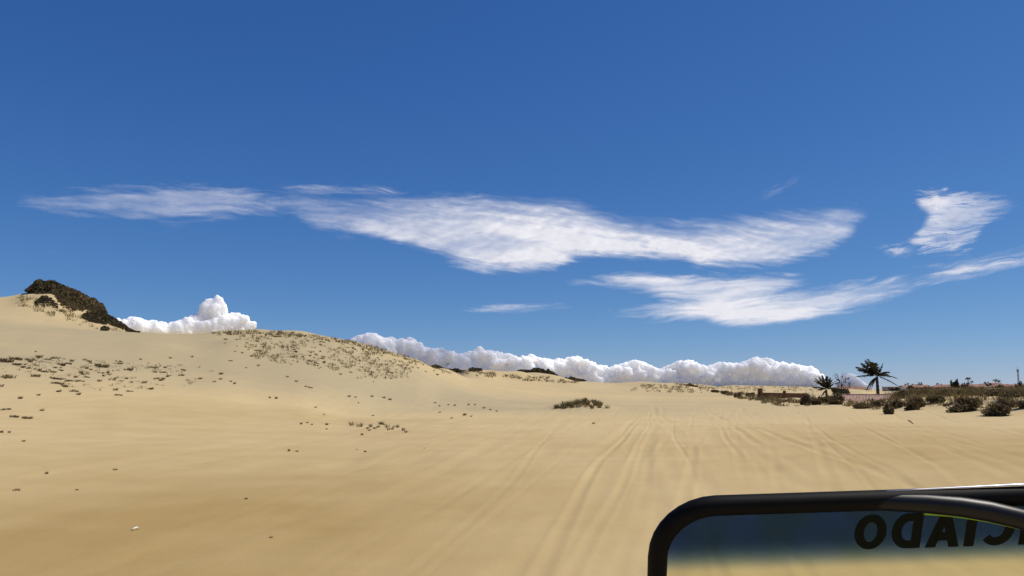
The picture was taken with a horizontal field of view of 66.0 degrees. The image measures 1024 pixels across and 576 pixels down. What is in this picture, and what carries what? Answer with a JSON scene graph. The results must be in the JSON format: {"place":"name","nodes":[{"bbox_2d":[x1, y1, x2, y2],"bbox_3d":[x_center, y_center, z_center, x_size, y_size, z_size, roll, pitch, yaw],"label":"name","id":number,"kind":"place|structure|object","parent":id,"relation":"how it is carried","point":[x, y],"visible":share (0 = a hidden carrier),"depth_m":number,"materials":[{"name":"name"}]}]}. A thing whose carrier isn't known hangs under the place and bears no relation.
{"place":"outdoors","nodes":[
{"label":"outdoors","id":0,"kind":"place"},
{"bbox_2d":[15,295,126,331],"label":"dune grass","id":1,"kind":"structure","parent":0,"point":[48,312],"depth_m":108.74,"materials":[{"name":"green plant"}]},
{"bbox_2d":[2,357,212,390],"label":"dune grass","id":2,"kind":"structure","parent":0,"point":[99,370],"depth_m":57.42,"materials":[{"name":"green plant"}]},
{"bbox_2d":[116,295,256,333],"bbox_3d":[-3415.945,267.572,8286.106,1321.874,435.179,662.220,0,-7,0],"label":"cloud","id":3,"kind":"structure","parent":0,"point":[212,315],"depth_m":8304.82,"materials":[{"name":"white"}]},
{"bbox_2d":[212,328,441,369],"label":"dune grass","id":4,"kind":"structure","parent":0,"point":[300,335],"depth_m":97.44,"materials":[{"name":"plant"}]},
{"bbox_2d":[0,293,1023,575],"bbox_3d":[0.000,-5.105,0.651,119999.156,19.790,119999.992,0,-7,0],"label":"sand ground","id":5,"kind":"structure","parent":0,"point":[208,477],"depth_m":18.31,"materials":[{"name":"beige sand"}]},
{"bbox_2d":[0,357,14,362],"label":"grass tuft","id":6,"kind":"object","parent":5,"relation":"on","point":[6,360],"visible":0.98,"depth_m":57.13,"materials":[{"name":"green plant"}]},
{"bbox_2d":[0,374,16,378],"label":"grass tuft","id":7,"kind":"object","parent":5,"relation":"on","point":[6,376],"visible":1,"depth_m":50.65,"materials":[{"name":"plant"}]},
{"bbox_2d":[24,278,68,301],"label":"thicket","id":8,"kind":"object","parent":5,"relation":"on","point":[39,286],"visible":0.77,"depth_m":118.14,"materials":[{"name":"green plant"}]},
{"bbox_2d":[34,295,58,308],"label":"thicket","id":9,"kind":"object","parent":5,"relation":"on","point":[45,298],"visible":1,"depth_m":110.71,"materials":[{"name":"green plant"}]},
{"bbox_2d":[52,286,107,313],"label":"thicket","id":10,"kind":"object","parent":5,"relation":"on","point":[79,300],"visible":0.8,"depth_m":118.85,"materials":[{"name":"green plant"}]},
{"bbox_2d":[81,310,107,324],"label":"thicket","id":11,"kind":"object","parent":5,"relation":"on","point":[93,317],"visible":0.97,"depth_m":112.78,"materials":[{"name":"green plant"}]},
{"bbox_2d":[94,362,109,367],"bbox_3d":[-31.572,5.877,60.403,1.720,0.385,1.134,5,-4,22],"label":"grass tuft","id":12,"kind":"object","parent":5,"relation":"on","point":[101,365],"visible":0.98,"depth_m":60.38,"materials":[{"name":"green plant"}]},
{"bbox_2d":[100,325,109,330],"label":"thicket","id":13,"kind":"object","parent":5,"relation":"on","point":[104,328],"visible":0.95,"depth_m":100.69,"materials":[{"name":"green plant"}]},
{"bbox_2d":[96,309,140,332],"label":"thicket","id":14,"kind":"object","parent":5,"relation":"on","point":[113,321],"visible":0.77,"depth_m":115.78,"materials":[{"name":"green plant"}]},
{"bbox_2d":[240,332,434,378],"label":"dune grass","id":15,"kind":"structure","parent":5,"relation":"on","point":[293,345],"depth_m":86.29,"materials":[{"name":"green plant"}]},
{"bbox_2d":[431,364,452,370],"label":"thicket","id":16,"kind":"object","parent":5,"relation":"on","point":[437,366],"visible":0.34,"depth_m":186.65,"materials":[{"name":"green plant"}]},
{"bbox_2d":[452,367,482,373],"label":"thicket","id":17,"kind":"object","parent":5,"relation":"on","point":[473,369],"visible":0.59,"depth_m":180.67,"materials":[{"name":"green plant"}]},
{"bbox_2d":[440,369,577,382],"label":"dune grass","id":18,"kind":"structure","parent":5,"relation":"on","point":[493,374],"depth_m":171.64,"materials":[{"name":"green plant"}]},
{"bbox_2d":[517,369,530,372],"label":"thicket","id":19,"kind":"object","parent":5,"relation":"on","point":[525,371],"visible":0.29,"depth_m":212.96,"materials":[{"name":"green plant"}]},
{"bbox_2d":[530,367,548,373],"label":"thicket","id":20,"kind":"object","parent":5,"relation":"on","point":[537,370],"visible":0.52,"depth_m":213.40,"materials":[{"name":"green plant"}]},
{"bbox_2d":[547,368,558,375],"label":"thicket","id":21,"kind":"object","parent":5,"relation":"on","point":[549,371],"visible":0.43,"depth_m":214.54,"materials":[{"name":"green plant"}]},
{"bbox_2d":[565,376,586,381],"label":"thicket","id":22,"kind":"object","parent":5,"relation":"on","point":[576,379],"visible":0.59,"depth_m":226.67,"materials":[{"name":"green plant"}]},
{"bbox_2d":[630,382,713,392],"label":"dune grass","id":23,"kind":"structure","parent":5,"relation":"on","point":[678,387],"depth_m":197.67,"materials":[{"name":"green plant"}]},
{"bbox_2d":[683,383,698,386],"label":"thicket","id":24,"kind":"object","parent":5,"relation":"on","point":[691,385],"visible":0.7,"depth_m":208.85,"materials":[{"name":"green plant"}]},
{"bbox_2d":[715,389,809,405],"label":"dune grass","id":25,"kind":"structure","parent":5,"relation":"on","point":[776,399],"depth_m":108.67,"materials":[{"name":"green plant"}]},
{"bbox_2d":[700,385,824,391],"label":"dune grass","id":26,"kind":"structure","parent":5,"relation":"on","point":[763,388],"depth_m":278.39,"materials":[{"name":"green plant"}]},
{"bbox_2d":[757,388,807,398],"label":"brick wall","id":27,"kind":"structure","parent":5,"relation":"on","point":[787,395],"depth_m":126.65,"materials":[{"name":"brown brick"}]},
{"bbox_2d":[800,392,821,404],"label":"shrub","id":28,"kind":"object","parent":5,"relation":"on","point":[812,400],"visible":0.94,"depth_m":80.77,"materials":[{"name":"green plant"}]},
{"bbox_2d":[816,395,826,402],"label":"shrub","id":29,"kind":"object","parent":5,"relation":"on","point":[821,398],"visible":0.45,"depth_m":92.34,"materials":[{"name":"green plant"}]},
{"bbox_2d":[812,375,835,395],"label":"palm tree","id":30,"kind":"object","parent":5,"relation":"on","point":[827,384],"visible":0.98,"depth_m":112.53,"materials":[{"name":"green plant"}]},
{"bbox_2d":[824,393,844,404],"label":"shrub","id":31,"kind":"object","parent":5,"relation":"on","point":[836,399],"visible":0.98,"depth_m":83.62,"materials":[{"name":"green plant"}]},
{"bbox_2d":[647,483,1023,575],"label":"dune buggy","id":32,"kind":"object","parent":5,"relation":"on","point":[980,519],"visible":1,"depth_m":1.18,"materials":[{"name":"black metal"}]},
{"bbox_2d":[831,387,850,394],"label":"shrub","id":33,"kind":"object","parent":5,"relation":"on","point":[834,391],"visible":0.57,"depth_m":201.66,"materials":[{"name":"green plant"}]},
{"bbox_2d":[832,374,854,393],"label":"bare sapling","id":34,"kind":"object","parent":5,"relation":"on","point":[841,383],"visible":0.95,"depth_m":115.48,"materials":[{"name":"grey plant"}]},
{"bbox_2d":[849,386,868,389],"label":"town house","id":35,"kind":"structure","parent":5,"relation":"on","point":[859,387],"depth_m":461.71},
{"bbox_2d":[852,403,871,408],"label":"shrub","id":36,"kind":"object","parent":5,"relation":"on","point":[860,405],"visible":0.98,"depth_m":69.29,"materials":[{"name":"green plant"}]},
{"bbox_2d":[841,394,890,400],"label":"wall","id":37,"kind":"structure","parent":5,"relation":"on","point":[856,397],"depth_m":102.95,"materials":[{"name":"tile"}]},
{"bbox_2d":[867,399,885,406],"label":"shrub","id":38,"kind":"object","parent":5,"relation":"on","point":[878,402],"visible":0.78,"depth_m":73.33,"materials":[{"name":"green plant"}]},
{"bbox_2d":[856,359,898,393],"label":"palm tree","id":39,"kind":"object","parent":5,"relation":"on","point":[872,370],"visible":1,"depth_m":115.53,"materials":[{"name":"green plant"}]},
{"bbox_2d":[881,400,893,413],"bbox_3d":[23.317,7.426,49.005,0.715,0.990,0.908,3,-8,-22],"label":"shrub","id":40,"kind":"object","parent":5,"relation":"on","point":[887,409],"visible":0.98,"depth_m":48.74,"materials":[{"name":"green plant"}]},
{"bbox_2d":[882,387,898,390],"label":"town house","id":41,"kind":"structure","parent":5,"relation":"on","point":[885,388],"depth_m":507.13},
{"bbox_2d":[889,398,905,407],"bbox_3d":[31.699,9.393,64.835,1.113,1.083,1.364,5,-9,-33],"label":"shrub","id":42,"kind":"object","parent":5,"relation":"on","point":[900,403],"visible":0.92,"depth_m":64.66,"materials":[{"name":"green plant"}]},
{"bbox_2d":[893,389,906,397],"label":"shrub","id":43,"kind":"object","parent":5,"relation":"on","point":[896,394],"visible":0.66,"depth_m":92.58,"materials":[{"name":"green plant"}]},
{"bbox_2d":[899,385,908,390],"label":"town house","id":44,"kind":"structure","parent":5,"relation":"on","point":[902,387],"depth_m":487.22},
{"bbox_2d":[904,395,926,410],"bbox_3d":[27.378,7.877,53.661,1.573,1.096,1.314,-27,-6,-3],"label":"shrub","id":45,"kind":"object","parent":5,"relation":"on","point":[915,403],"visible":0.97,"depth_m":53.54,"materials":[{"name":"green plant"}]},
{"bbox_2d":[906,389,931,395],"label":"shrub","id":46,"kind":"object","parent":5,"relation":"on","point":[919,391],"visible":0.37,"depth_m":91.50,"materials":[{"name":"green plant"}]},
{"bbox_2d":[909,385,929,389],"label":"town house","id":47,"kind":"structure","parent":5,"relation":"on","point":[918,386],"depth_m":465.42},
{"bbox_2d":[925,394,945,403],"bbox_3d":[30.596,8.011,56.835,1.254,0.776,1.440,-6,-9,39],"label":"shrub","id":48,"kind":"object","parent":5,"relation":"on","point":[935,398],"visible":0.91,"depth_m":56.58,"materials":[{"name":"green plant"}]},
{"bbox_2d":[930,385,950,388],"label":"town house","id":49,"kind":"structure","parent":5,"relation":"on","point":[935,386],"depth_m":451.05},
{"bbox_2d":[934,389,951,394],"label":"shrub","id":50,"kind":"object","parent":5,"relation":"on","point":[943,391],"visible":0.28,"depth_m":84.51,"materials":[{"name":"green plant"}]},
{"bbox_2d":[883,384,1023,399],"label":"dune grass","id":51,"kind":"structure","parent":5,"relation":"on","point":[1014,388],"depth_m":89.89,"materials":[{"name":"green plant"}]},
{"bbox_2d":[950,379,958,387],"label":"town tree","id":52,"kind":"object","parent":5,"relation":"on","point":[955,383],"visible":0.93,"depth_m":436.34,"materials":[{"name":"green plant"}]},
{"bbox_2d":[887,389,1023,408],"bbox_3d":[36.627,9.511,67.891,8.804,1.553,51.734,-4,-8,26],"label":"dune grass","id":53,"kind":"structure","parent":5,"relation":"on","point":[949,396],"depth_m":56.64,"materials":[{"name":"green plant"}]},
{"bbox_2d":[942,394,983,412],"bbox_3d":[26.763,6.844,46.814,2.213,1.148,1.836,-27,-6,-3],"label":"shrub","id":54,"kind":"object","parent":5,"relation":"on","point":[968,404],"visible":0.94,"depth_m":46.49,"materials":[{"name":"green plant"}]},
{"bbox_2d":[948,387,979,394],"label":"shrub","id":55,"kind":"object","parent":5,"relation":"on","point":[964,391],"visible":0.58,"depth_m":82.33,"materials":[{"name":"green plant"}]},
{"bbox_2d":[959,384,985,387],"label":"town house","id":56,"kind":"structure","parent":5,"relation":"on","point":[977,385],"depth_m":445.05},
{"bbox_2d":[974,389,999,396],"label":"shrub","id":57,"kind":"object","parent":5,"relation":"on","point":[993,392],"visible":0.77,"depth_m":76.18,"materials":[{"name":"green plant"}]},
{"bbox_2d":[975,395,1017,416],"bbox_3d":[25.729,6.307,41.853,2.204,1.088,1.886,-27,-6,-3],"label":"shrub","id":58,"kind":"object","parent":5,"relation":"on","point":[1003,406],"visible":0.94,"depth_m":41.53,"materials":[{"name":"green plant"}]},
{"bbox_2d":[998,389,1022,397],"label":"shrub","id":59,"kind":"object","parent":5,"relation":"on","point":[1006,393],"visible":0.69,"depth_m":47.43,"materials":[{"name":"green plant"}]},
{"bbox_2d":[1014,399,1023,407],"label":"shrub","id":60,"kind":"object","parent":5,"relation":"on","point":[1020,403],"visible":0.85,"depth_m":43.43,"materials":[{"name":"green plant"}]},
{"bbox_2d":[0,0,1023,388],"label":"sky","id":61,"kind":"structure","parent":0,"point":[159,159],"materials":[{"name":"blue"}]},
{"bbox_2d":[350,333,832,387],"bbox_3d":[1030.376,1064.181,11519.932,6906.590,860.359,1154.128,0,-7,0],"label":"cloud","id":62,"kind":"structure","parent":0,"point":[757,371],"depth_m":11666.00,"materials":[{"name":"white"}]},
{"bbox_2d":[355,206,845,267],"bbox_3d":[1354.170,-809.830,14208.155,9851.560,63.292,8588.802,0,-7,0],"label":"cloud","id":63,"kind":"structure","parent":0,"point":[518,240],"depth_m":13901.25,"materials":[{"name":"white"}]},
{"bbox_2d":[614,261,1014,323],"bbox_3d":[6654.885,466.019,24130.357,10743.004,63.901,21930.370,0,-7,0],"label":"cloud","id":64,"kind":"structure","parent":0,"point":[739,302],"depth_m":23612.98,"materials":[{"name":"white"}]},
{"bbox_2d":[836,373,870,388],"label":"cloud","id":65,"kind":"structure","parent":0,"point":[855,379],"depth_m":10897.33,"materials":[{"name":"white"}]},
{"bbox_2d":[822,397,891,409],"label":"dune grass","id":66,"kind":"structure","parent":0,"point":[852,403],"depth_m":81.18,"materials":[{"name":"green plant"}]},
{"bbox_2d":[895,194,985,251],"bbox_3d":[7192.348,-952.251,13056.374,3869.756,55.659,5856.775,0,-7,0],"label":"cloud","id":67,"kind":"structure","parent":0,"point":[933,204],"depth_m":11743.48,"materials":[{"name":"white"}]}
]}

